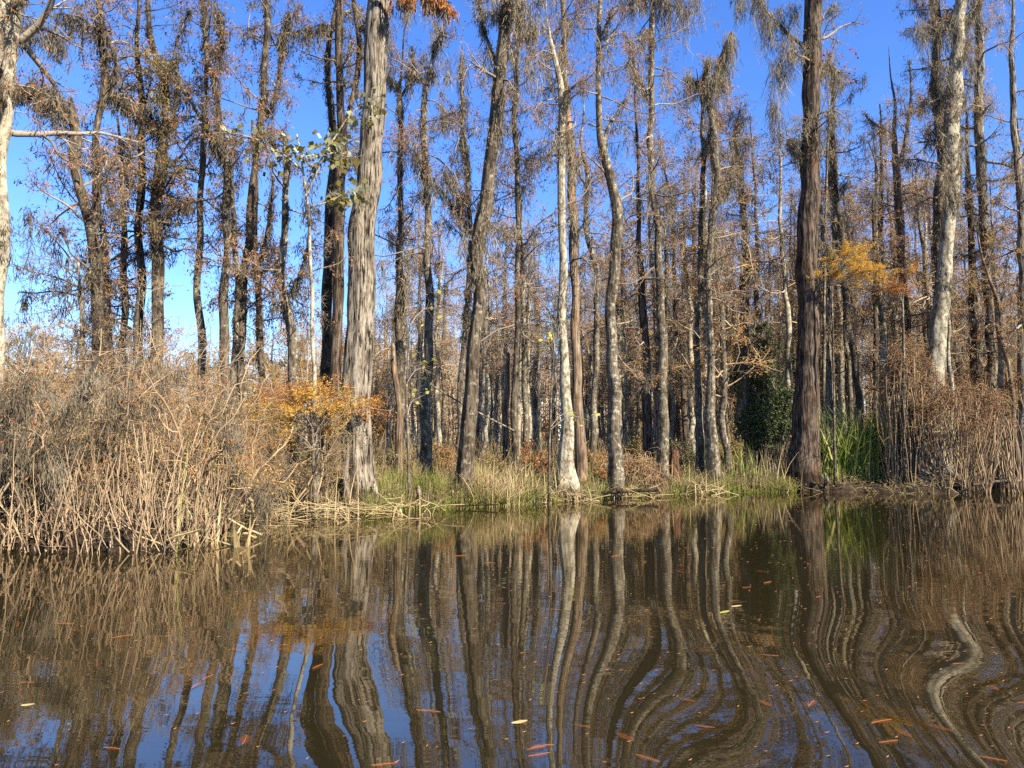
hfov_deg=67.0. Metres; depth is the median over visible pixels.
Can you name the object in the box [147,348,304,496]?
thicket shrub
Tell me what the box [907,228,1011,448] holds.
background tree
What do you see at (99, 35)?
swamp tree
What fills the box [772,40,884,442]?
swamp tree
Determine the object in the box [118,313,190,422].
background tree
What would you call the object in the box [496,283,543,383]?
background tree
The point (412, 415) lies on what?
background tree
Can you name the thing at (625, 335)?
background tree
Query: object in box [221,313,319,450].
background tree
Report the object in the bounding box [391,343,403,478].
dead tree
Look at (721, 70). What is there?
swamp tree
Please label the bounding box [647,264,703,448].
background tree
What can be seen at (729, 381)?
background tree
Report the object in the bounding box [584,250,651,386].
background tree
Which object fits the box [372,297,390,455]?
background tree
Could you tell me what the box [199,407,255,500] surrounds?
moss laden branch
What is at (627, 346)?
background tree
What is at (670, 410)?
background tree
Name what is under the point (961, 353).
background tree
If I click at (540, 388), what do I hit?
background tree
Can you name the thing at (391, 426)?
background tree
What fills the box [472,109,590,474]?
swamp tree
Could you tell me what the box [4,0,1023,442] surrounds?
sky
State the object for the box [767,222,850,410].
background tree
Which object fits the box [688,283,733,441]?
background tree
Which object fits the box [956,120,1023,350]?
background tree
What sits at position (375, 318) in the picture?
background tree
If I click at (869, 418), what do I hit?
understory shrub
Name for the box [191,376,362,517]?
thicket shrub
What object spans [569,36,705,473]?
cypress tree
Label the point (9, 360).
background tree
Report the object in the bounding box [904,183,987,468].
background tree
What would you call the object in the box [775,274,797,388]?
background tree
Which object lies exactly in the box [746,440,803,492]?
dead reeds
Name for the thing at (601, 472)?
understory shrub
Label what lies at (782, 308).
background tree
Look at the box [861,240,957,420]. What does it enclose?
background tree
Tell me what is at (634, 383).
background tree
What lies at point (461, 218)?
dead tree
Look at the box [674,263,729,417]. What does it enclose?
background tree
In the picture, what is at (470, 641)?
water
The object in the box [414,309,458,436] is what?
background tree
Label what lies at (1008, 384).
understory shrub
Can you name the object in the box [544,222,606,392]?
background tree
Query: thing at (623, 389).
background tree
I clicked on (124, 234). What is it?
swamp tree
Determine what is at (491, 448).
undergrowth
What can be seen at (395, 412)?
background tree
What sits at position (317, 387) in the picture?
background tree
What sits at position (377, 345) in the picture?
background tree
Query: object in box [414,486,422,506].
cypress knee
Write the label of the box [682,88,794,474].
swamp tree
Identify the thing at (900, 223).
cypress tree
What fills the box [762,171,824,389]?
background tree
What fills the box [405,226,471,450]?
background tree
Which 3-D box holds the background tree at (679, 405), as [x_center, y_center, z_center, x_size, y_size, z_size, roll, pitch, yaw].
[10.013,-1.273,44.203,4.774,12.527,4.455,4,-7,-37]
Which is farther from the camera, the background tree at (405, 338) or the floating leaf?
the background tree at (405, 338)
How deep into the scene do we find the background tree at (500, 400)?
47.33 m
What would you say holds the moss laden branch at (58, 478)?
attached to the thicket shrub at (14, 399)
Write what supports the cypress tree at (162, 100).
on the ground at (124, 541)
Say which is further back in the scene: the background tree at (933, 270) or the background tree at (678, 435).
the background tree at (678, 435)
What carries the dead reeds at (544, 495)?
on the water
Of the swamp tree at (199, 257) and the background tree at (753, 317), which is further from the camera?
the background tree at (753, 317)
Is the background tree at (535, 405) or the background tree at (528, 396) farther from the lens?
the background tree at (535, 405)
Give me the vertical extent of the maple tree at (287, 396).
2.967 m
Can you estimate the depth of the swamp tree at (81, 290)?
12.66 m
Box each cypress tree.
[0,0,155,437]
[50,0,223,418]
[103,0,235,433]
[288,0,400,478]
[339,0,420,507]
[443,0,587,476]
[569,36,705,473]
[618,97,740,469]
[729,0,870,486]
[851,46,966,395]
[914,0,1023,487]
[958,0,1023,486]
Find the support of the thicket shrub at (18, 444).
on the ground at (124, 541)
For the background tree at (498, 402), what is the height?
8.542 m
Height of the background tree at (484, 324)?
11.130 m
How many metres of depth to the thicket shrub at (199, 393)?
11.62 m
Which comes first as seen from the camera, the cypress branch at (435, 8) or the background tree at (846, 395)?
the cypress branch at (435, 8)
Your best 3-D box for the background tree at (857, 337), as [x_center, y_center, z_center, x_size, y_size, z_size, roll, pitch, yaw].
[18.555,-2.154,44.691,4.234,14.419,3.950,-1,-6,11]
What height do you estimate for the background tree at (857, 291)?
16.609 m
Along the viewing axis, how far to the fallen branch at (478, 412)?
17.13 m
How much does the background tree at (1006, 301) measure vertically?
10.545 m
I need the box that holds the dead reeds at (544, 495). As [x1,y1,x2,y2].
[488,457,563,503]
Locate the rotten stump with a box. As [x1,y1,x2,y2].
[669,449,683,481]
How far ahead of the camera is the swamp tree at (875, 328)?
27.26 m
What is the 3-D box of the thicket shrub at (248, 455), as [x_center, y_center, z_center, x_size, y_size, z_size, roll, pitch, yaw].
[-3.995,1.001,11.045,2.351,2.723,1.730,2,-6,-19]
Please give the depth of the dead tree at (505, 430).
19.47 m
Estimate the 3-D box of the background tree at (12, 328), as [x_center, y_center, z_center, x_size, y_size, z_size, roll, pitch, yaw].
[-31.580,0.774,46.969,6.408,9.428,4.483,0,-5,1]
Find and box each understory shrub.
[374,441,418,475]
[432,438,457,478]
[475,447,517,479]
[519,437,553,477]
[574,441,607,472]
[591,465,607,485]
[621,419,656,469]
[669,431,705,473]
[718,417,747,475]
[846,402,897,456]
[954,346,1013,467]
[979,358,1017,443]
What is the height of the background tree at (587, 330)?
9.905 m
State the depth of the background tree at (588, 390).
46.62 m
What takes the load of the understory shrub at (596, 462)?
on the ground at (124, 541)
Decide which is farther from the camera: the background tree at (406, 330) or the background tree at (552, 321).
the background tree at (406, 330)
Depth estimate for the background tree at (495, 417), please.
38.85 m
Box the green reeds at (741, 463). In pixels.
[721,439,776,479]
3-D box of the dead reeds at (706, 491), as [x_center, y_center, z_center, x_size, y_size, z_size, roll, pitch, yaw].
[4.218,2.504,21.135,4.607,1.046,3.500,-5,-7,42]
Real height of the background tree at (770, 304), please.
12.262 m
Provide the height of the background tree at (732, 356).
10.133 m
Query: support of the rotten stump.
on the ground at (124, 541)
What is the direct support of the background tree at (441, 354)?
on the ground at (124, 541)
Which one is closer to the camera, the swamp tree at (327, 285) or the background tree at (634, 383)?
the swamp tree at (327, 285)
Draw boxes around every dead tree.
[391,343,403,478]
[392,21,551,459]
[502,353,510,473]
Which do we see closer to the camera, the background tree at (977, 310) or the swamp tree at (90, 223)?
the swamp tree at (90, 223)
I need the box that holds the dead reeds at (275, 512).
[236,474,306,525]
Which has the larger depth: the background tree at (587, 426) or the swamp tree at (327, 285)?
the background tree at (587, 426)
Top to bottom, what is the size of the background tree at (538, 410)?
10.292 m
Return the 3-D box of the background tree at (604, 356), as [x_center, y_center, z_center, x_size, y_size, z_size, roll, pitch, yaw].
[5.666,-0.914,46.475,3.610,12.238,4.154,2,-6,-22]
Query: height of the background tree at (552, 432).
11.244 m
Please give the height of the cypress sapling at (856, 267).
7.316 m
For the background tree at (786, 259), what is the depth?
41.21 m
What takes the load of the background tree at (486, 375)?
on the ground at (124, 541)
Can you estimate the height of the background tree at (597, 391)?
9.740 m
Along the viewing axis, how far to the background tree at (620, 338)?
27.32 m
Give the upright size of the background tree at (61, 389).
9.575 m
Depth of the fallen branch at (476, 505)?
15.18 m
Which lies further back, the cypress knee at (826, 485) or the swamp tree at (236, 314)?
the cypress knee at (826, 485)
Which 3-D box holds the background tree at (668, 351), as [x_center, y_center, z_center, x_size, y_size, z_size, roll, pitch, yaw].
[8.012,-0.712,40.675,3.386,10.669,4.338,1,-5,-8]
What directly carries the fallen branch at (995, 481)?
on the water
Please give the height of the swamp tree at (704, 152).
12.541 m
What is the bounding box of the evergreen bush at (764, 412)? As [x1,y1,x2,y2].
[727,314,795,471]
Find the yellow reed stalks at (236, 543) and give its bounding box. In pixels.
[233,513,258,547]
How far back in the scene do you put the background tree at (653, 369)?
39.59 m
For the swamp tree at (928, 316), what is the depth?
26.06 m
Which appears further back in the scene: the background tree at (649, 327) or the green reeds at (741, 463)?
the background tree at (649, 327)
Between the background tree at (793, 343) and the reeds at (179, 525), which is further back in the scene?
the background tree at (793, 343)
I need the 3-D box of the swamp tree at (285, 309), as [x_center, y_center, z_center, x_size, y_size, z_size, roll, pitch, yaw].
[-4.251,-1.475,14.419,2.402,7.464,2.567,-5,-7,43]
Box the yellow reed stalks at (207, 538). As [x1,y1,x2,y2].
[127,489,261,548]
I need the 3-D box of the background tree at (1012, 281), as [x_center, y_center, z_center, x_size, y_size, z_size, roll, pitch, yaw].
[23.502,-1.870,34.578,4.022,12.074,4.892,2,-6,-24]
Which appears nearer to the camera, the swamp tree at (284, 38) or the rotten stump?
the swamp tree at (284, 38)
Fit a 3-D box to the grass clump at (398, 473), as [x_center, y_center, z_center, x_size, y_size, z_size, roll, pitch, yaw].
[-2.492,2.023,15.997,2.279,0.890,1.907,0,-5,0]
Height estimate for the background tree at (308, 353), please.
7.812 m
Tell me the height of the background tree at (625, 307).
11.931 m
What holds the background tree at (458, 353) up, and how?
on the ground at (124, 541)
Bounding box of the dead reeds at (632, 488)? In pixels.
[590,475,672,498]
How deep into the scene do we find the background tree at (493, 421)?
54.90 m
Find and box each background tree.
[1,322,64,405]
[2,317,87,439]
[2,323,34,399]
[33,308,116,417]
[114,316,180,413]
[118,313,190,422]
[168,334,256,438]
[169,340,221,437]
[196,332,288,447]
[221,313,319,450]
[254,319,321,452]
[275,306,321,446]
[280,312,321,439]
[281,324,315,451]
[284,335,344,456]
[300,308,343,378]
[300,326,394,452]
[307,313,416,451]
[371,264,421,455]
[371,301,384,414]
[371,306,410,425]
[372,216,446,458]
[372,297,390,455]
[372,298,391,396]
[372,330,386,411]
[374,286,393,460]
[377,261,435,447]
[377,349,433,444]
[379,191,461,466]
[380,245,464,462]
[382,273,415,448]
[385,263,433,450]
[393,230,446,458]
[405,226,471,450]
[407,297,442,461]
[408,227,463,460]
[408,316,461,445]
[410,252,464,448]
[410,282,460,402]
[413,324,450,458]
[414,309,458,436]
[432,352,456,454]
[432,364,456,410]
[434,289,460,405]
[440,329,464,446]
[441,250,512,461]
[444,295,494,406]
[448,212,514,455]
[451,253,513,442]
[451,300,512,449]
[455,234,514,460]
[457,202,553,453]
[464,269,511,460]
[479,257,543,458]
[479,280,513,455]
[480,229,558,452]
[481,360,500,430]
[484,126,570,458]
[490,256,556,445]
[492,345,494,451]
[493,350,512,443]
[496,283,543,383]
[497,224,571,454]
[507,260,549,370]
[511,304,558,444]
[512,241,568,452]
[512,298,559,449]
[512,329,550,454]
[521,332,558,402]
[531,277,587,458]
[533,226,619,393]
[540,277,588,372]
[540,304,559,455]
[540,348,560,458]
[541,271,571,449]
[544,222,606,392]
[547,303,593,391]
[549,235,608,423]
[556,271,605,457]
[571,207,671,450]
[571,303,606,435]
[579,211,656,456]
[582,286,605,450]
[582,308,604,452]
[582,325,606,448]
[583,237,670,443]
[583,275,605,456]
[583,308,604,372]
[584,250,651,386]
[584,276,626,401]
[585,255,652,440]
[585,290,634,395]
[592,355,608,453]
[597,291,636,423]
[599,220,673,445]
[599,268,651,447]
[599,269,649,377]
[599,275,667,440]
[600,267,640,450]
[601,251,681,392]
[603,161,697,455]
[603,318,640,407]
[626,167,707,354]
[632,314,679,394]
[633,170,739,465]
[633,275,692,444]
[634,227,692,424]
[637,283,682,448]
[638,300,673,394]
[642,71,791,478]
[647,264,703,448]
[650,263,719,436]
[650,290,687,447]
[651,213,702,450]
[652,132,756,467]
[653,138,740,436]
[667,321,693,439]
[669,203,752,420]
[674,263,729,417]
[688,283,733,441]
[693,216,759,442]
[701,225,755,459]
[706,104,797,395]
[714,207,762,404]
[714,216,784,460]
[715,279,766,449]
[715,297,738,441]
[716,250,774,370]
[720,272,776,462]
[730,218,797,464]
[734,109,846,434]
[736,256,789,449]
[750,106,902,451]
[751,229,793,446]
[753,269,797,463]
[760,190,821,363]
[760,264,787,463]
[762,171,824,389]
[767,202,861,422]
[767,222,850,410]
[768,272,797,384]
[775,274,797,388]
[777,201,872,435]
[787,184,899,432]
[817,225,867,423]
[818,193,884,344]
[819,180,890,419]
[819,209,888,421]
[819,235,870,361]
[821,129,926,440]
[821,216,872,352]
[821,295,868,426]
[829,83,935,429]
[840,130,966,353]
[848,117,960,417]
[857,336,901,416]
[859,173,976,357]
[861,150,979,360]
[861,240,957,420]
[863,198,930,376]
[865,264,914,382]
[886,169,981,400]
[888,175,984,335]
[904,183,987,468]
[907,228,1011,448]
[917,199,1015,395]
[927,204,1015,484]
[931,196,1012,377]
[952,178,1021,487]
[952,259,1014,373]
[952,288,980,427]
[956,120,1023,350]
[959,253,1017,377]
[979,256,1017,410]
[979,264,1016,417]
[988,178,1016,318]
[1004,246,1017,341]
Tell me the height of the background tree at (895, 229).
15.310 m
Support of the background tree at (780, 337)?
on the ground at (124, 541)
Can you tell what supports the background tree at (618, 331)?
on the ground at (124, 541)
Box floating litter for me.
[0,502,1016,767]
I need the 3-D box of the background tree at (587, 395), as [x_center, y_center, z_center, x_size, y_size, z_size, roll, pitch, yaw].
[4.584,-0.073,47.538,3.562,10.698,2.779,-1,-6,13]
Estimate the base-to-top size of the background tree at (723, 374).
13.127 m
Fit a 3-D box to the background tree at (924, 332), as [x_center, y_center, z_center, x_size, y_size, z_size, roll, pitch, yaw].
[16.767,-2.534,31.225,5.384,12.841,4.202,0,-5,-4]
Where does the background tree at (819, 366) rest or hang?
on the ground at (124, 541)
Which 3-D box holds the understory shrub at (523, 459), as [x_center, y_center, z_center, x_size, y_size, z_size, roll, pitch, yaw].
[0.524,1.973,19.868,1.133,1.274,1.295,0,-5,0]
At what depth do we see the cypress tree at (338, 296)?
17.82 m
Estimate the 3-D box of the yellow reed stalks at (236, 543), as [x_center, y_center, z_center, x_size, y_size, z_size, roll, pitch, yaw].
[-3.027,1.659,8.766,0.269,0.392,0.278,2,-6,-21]
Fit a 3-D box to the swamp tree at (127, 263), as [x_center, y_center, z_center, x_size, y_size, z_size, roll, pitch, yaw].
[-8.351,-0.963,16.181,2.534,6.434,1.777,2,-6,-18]
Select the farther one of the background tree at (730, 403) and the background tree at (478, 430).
the background tree at (478, 430)
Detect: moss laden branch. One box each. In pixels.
[0,441,79,516]
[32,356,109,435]
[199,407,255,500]
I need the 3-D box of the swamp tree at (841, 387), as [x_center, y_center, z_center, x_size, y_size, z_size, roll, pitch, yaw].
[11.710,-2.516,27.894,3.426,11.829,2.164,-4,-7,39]
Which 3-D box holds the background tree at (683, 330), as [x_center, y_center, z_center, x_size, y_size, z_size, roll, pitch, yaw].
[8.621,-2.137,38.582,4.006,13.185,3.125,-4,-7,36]
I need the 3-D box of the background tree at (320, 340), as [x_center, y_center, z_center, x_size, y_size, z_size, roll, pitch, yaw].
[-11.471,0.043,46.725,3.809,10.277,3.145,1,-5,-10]
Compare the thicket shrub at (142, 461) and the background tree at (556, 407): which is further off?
the background tree at (556, 407)
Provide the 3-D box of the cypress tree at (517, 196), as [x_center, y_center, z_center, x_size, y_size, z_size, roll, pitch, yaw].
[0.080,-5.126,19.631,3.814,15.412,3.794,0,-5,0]
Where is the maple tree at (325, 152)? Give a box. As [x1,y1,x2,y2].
[199,83,387,513]
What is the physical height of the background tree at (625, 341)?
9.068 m
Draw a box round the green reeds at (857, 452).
[783,396,919,483]
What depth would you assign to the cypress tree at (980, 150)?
26.61 m
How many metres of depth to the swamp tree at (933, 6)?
24.28 m
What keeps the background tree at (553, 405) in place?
on the ground at (124, 541)
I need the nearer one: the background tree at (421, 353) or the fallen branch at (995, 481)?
the fallen branch at (995, 481)
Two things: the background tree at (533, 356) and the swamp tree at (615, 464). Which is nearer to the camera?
the swamp tree at (615, 464)
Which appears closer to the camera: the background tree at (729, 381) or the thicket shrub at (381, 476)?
the thicket shrub at (381, 476)
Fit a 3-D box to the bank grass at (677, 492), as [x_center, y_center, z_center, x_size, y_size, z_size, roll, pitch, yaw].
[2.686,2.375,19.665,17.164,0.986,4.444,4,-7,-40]
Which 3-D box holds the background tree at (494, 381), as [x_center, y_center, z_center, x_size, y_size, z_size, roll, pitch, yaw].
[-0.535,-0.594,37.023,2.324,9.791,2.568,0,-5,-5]
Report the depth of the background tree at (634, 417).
49.20 m
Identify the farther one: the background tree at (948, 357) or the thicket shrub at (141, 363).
the background tree at (948, 357)
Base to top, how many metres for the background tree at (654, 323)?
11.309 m
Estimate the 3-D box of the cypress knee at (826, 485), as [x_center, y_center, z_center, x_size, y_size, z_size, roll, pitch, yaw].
[9.076,2.917,22.424,0.248,0.673,0.230,0,-5,0]
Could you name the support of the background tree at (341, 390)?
on the ground at (124, 541)
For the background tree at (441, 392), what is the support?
on the ground at (124, 541)
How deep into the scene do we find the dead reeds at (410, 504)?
13.46 m
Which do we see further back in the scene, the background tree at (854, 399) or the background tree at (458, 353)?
the background tree at (458, 353)
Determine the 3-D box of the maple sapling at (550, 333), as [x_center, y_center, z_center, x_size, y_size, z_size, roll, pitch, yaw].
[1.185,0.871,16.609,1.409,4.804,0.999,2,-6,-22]
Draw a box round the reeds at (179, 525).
[177,436,198,548]
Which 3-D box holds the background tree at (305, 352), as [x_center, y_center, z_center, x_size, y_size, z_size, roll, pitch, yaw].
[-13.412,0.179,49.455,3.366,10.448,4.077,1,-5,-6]
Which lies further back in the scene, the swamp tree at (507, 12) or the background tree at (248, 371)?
the background tree at (248, 371)
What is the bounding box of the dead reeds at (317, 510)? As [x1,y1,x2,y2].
[237,466,428,522]
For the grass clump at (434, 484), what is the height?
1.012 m
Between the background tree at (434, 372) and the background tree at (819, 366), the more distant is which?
the background tree at (434, 372)
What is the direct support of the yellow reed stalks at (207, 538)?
on the water
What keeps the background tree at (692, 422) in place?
on the ground at (124, 541)
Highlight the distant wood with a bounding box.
[5,287,1016,458]
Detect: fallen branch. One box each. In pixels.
[431,385,513,430]
[456,504,497,506]
[598,488,657,493]
[971,479,1021,485]
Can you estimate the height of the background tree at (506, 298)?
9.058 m
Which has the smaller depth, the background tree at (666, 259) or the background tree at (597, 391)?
the background tree at (666, 259)
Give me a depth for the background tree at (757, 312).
31.14 m
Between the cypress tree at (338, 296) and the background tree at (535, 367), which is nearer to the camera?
the cypress tree at (338, 296)
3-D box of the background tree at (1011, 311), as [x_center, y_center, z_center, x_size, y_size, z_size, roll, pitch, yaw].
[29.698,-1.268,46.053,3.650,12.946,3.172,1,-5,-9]
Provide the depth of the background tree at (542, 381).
37.02 m
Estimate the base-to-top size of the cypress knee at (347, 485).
0.770 m
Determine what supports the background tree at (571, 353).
on the ground at (124, 541)
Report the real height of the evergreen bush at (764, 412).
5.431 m
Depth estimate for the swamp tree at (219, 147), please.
14.30 m
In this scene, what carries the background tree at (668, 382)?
on the ground at (124, 541)
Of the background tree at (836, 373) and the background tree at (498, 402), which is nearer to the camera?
the background tree at (836, 373)
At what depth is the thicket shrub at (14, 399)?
8.51 m
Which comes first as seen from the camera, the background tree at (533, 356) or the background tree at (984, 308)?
the background tree at (533, 356)
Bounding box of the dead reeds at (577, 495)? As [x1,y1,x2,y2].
[542,465,608,501]
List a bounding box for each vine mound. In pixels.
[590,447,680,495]
[860,326,954,485]
[909,372,1023,493]
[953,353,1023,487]
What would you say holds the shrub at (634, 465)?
on the ground at (124, 541)
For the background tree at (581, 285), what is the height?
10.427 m
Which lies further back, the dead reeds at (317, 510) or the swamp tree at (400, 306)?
the swamp tree at (400, 306)
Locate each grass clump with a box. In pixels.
[376,465,420,491]
[390,464,497,501]
[427,461,567,506]
[821,456,856,483]
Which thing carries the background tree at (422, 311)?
on the ground at (124, 541)
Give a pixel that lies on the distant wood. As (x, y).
(544, 422)
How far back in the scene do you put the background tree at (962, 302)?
39.66 m
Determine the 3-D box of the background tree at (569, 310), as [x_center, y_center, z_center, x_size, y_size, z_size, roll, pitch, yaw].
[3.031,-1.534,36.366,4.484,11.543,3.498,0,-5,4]
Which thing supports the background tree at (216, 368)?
on the ground at (124, 541)
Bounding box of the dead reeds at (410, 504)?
[354,485,464,515]
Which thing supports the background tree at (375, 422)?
on the ground at (124, 541)
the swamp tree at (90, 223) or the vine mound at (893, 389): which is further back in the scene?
the vine mound at (893, 389)
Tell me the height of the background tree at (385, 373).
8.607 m
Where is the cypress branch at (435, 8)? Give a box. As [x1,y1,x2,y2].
[385,0,463,36]
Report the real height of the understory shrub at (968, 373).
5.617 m
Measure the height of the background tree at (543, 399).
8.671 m
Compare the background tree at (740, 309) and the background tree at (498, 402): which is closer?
the background tree at (740, 309)
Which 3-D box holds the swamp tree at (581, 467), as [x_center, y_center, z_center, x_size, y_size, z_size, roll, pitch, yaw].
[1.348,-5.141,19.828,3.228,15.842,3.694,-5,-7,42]
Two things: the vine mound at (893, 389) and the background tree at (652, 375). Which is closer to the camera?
the vine mound at (893, 389)
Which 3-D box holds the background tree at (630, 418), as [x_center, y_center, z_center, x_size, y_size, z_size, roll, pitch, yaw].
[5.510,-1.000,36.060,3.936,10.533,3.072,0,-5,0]
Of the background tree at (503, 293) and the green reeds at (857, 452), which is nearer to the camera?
the green reeds at (857, 452)
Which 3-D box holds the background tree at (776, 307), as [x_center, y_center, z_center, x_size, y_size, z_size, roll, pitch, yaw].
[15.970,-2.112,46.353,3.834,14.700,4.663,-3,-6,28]
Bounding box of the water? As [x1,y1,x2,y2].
[0,485,1023,767]
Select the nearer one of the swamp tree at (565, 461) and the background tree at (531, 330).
the swamp tree at (565, 461)
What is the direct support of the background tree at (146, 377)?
on the ground at (124, 541)
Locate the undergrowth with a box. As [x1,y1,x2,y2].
[158,416,1002,537]
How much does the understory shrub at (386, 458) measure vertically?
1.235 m
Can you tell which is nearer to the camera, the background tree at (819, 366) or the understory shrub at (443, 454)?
the understory shrub at (443, 454)
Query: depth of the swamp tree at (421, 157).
17.75 m
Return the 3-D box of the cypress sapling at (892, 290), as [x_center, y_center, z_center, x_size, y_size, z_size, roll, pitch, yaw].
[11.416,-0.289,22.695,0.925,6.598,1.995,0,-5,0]
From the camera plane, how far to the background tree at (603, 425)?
41.46 m
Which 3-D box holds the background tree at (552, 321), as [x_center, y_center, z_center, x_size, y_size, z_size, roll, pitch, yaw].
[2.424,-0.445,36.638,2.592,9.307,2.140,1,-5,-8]
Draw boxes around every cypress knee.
[339,477,350,512]
[373,484,379,500]
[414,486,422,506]
[773,463,778,482]
[822,473,829,491]
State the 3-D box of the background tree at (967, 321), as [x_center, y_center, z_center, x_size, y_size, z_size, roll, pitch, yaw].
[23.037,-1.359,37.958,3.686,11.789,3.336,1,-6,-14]
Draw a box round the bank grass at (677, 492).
[346,460,804,513]
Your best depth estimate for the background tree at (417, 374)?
29.48 m
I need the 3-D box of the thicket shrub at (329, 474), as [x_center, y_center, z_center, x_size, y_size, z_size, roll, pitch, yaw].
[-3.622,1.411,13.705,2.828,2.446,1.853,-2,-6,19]
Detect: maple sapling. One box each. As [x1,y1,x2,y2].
[405,281,457,500]
[536,314,599,504]
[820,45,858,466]
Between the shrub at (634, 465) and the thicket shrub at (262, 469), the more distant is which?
the shrub at (634, 465)
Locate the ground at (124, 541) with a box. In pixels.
[0,466,970,552]
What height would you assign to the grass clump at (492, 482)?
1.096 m
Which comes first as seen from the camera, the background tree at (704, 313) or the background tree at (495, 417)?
the background tree at (704, 313)
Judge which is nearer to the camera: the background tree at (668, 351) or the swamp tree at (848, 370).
the swamp tree at (848, 370)
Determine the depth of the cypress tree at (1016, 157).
25.68 m
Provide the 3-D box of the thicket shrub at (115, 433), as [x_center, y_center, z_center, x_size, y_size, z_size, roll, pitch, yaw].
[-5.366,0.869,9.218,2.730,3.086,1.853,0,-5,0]
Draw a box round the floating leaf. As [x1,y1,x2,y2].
[512,720,526,723]
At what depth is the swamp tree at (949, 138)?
23.55 m
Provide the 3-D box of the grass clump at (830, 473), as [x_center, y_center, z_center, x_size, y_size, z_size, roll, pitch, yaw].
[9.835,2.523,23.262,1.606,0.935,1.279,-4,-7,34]
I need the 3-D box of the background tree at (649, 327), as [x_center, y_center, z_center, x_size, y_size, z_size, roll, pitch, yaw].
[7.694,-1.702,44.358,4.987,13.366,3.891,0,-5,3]
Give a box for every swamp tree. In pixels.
[4,199,170,419]
[13,13,140,432]
[17,0,199,405]
[43,200,175,413]
[50,115,173,398]
[118,3,277,478]
[120,0,290,424]
[154,136,281,425]
[183,0,336,463]
[189,120,321,478]
[214,86,358,502]
[311,1,454,464]
[319,0,386,459]
[343,17,473,482]
[440,0,560,502]
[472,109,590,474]
[503,0,624,488]
[512,0,608,500]
[539,90,627,474]
[554,0,664,497]
[594,0,721,487]
[659,31,762,485]
[670,69,764,477]
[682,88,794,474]
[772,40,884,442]
[787,156,890,442]
[819,193,885,438]
[839,124,909,432]
[890,0,991,390]
[897,0,991,485]
[914,164,975,437]
[923,102,1016,470]
[924,186,1023,488]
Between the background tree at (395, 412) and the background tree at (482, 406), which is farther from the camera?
the background tree at (395, 412)
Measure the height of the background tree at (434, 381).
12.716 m
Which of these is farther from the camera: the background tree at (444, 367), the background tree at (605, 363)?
the background tree at (444, 367)
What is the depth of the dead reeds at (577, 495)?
17.61 m
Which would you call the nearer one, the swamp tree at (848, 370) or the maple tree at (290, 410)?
the maple tree at (290, 410)
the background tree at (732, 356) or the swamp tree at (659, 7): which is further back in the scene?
the background tree at (732, 356)
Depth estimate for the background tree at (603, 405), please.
48.59 m
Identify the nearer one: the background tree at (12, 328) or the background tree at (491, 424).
the background tree at (491, 424)
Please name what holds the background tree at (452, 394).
on the ground at (124, 541)
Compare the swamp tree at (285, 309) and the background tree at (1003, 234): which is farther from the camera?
the background tree at (1003, 234)
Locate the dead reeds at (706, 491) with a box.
[660,458,738,495]
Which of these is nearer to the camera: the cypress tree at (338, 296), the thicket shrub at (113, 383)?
the thicket shrub at (113, 383)
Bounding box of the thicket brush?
[0,407,258,554]
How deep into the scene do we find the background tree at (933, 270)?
30.19 m
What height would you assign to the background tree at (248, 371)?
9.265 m
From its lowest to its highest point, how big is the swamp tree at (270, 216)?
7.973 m
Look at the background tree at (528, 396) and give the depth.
26.58 m
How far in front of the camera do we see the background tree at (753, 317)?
32.97 m
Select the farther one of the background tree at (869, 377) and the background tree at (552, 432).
the background tree at (869, 377)
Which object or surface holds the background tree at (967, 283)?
on the ground at (124, 541)
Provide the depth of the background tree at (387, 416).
39.27 m
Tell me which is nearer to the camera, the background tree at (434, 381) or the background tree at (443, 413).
the background tree at (434, 381)
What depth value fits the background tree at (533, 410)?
35.20 m
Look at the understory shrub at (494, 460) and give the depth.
18.50 m
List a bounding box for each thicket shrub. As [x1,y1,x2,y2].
[0,340,200,528]
[0,364,140,549]
[0,405,146,506]
[2,315,183,458]
[4,306,172,495]
[5,267,240,495]
[24,393,261,520]
[69,363,234,511]
[87,368,293,519]
[88,402,297,536]
[105,321,287,503]
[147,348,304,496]
[151,365,311,527]
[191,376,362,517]
[230,418,305,519]
[237,407,371,515]
[270,431,389,495]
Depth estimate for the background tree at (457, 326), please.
49.22 m
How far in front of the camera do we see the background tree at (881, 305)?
27.86 m
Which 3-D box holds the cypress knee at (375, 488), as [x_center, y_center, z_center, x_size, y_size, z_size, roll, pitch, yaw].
[-2.556,2.157,14.259,0.226,0.640,0.205,0,-5,0]
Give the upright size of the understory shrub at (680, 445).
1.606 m
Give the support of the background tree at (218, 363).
on the ground at (124, 541)
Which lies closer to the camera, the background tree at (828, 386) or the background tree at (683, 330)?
the background tree at (828, 386)
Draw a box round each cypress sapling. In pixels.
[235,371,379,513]
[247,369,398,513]
[806,240,920,486]
[879,259,921,484]
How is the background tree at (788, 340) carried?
on the ground at (124, 541)
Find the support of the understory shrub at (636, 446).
on the ground at (124, 541)
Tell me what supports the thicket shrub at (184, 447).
on the ground at (124, 541)
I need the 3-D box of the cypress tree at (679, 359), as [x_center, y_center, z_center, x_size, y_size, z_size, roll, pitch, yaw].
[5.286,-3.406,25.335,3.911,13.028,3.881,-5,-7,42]
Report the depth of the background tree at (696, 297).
34.70 m
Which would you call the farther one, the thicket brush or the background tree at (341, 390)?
the background tree at (341, 390)

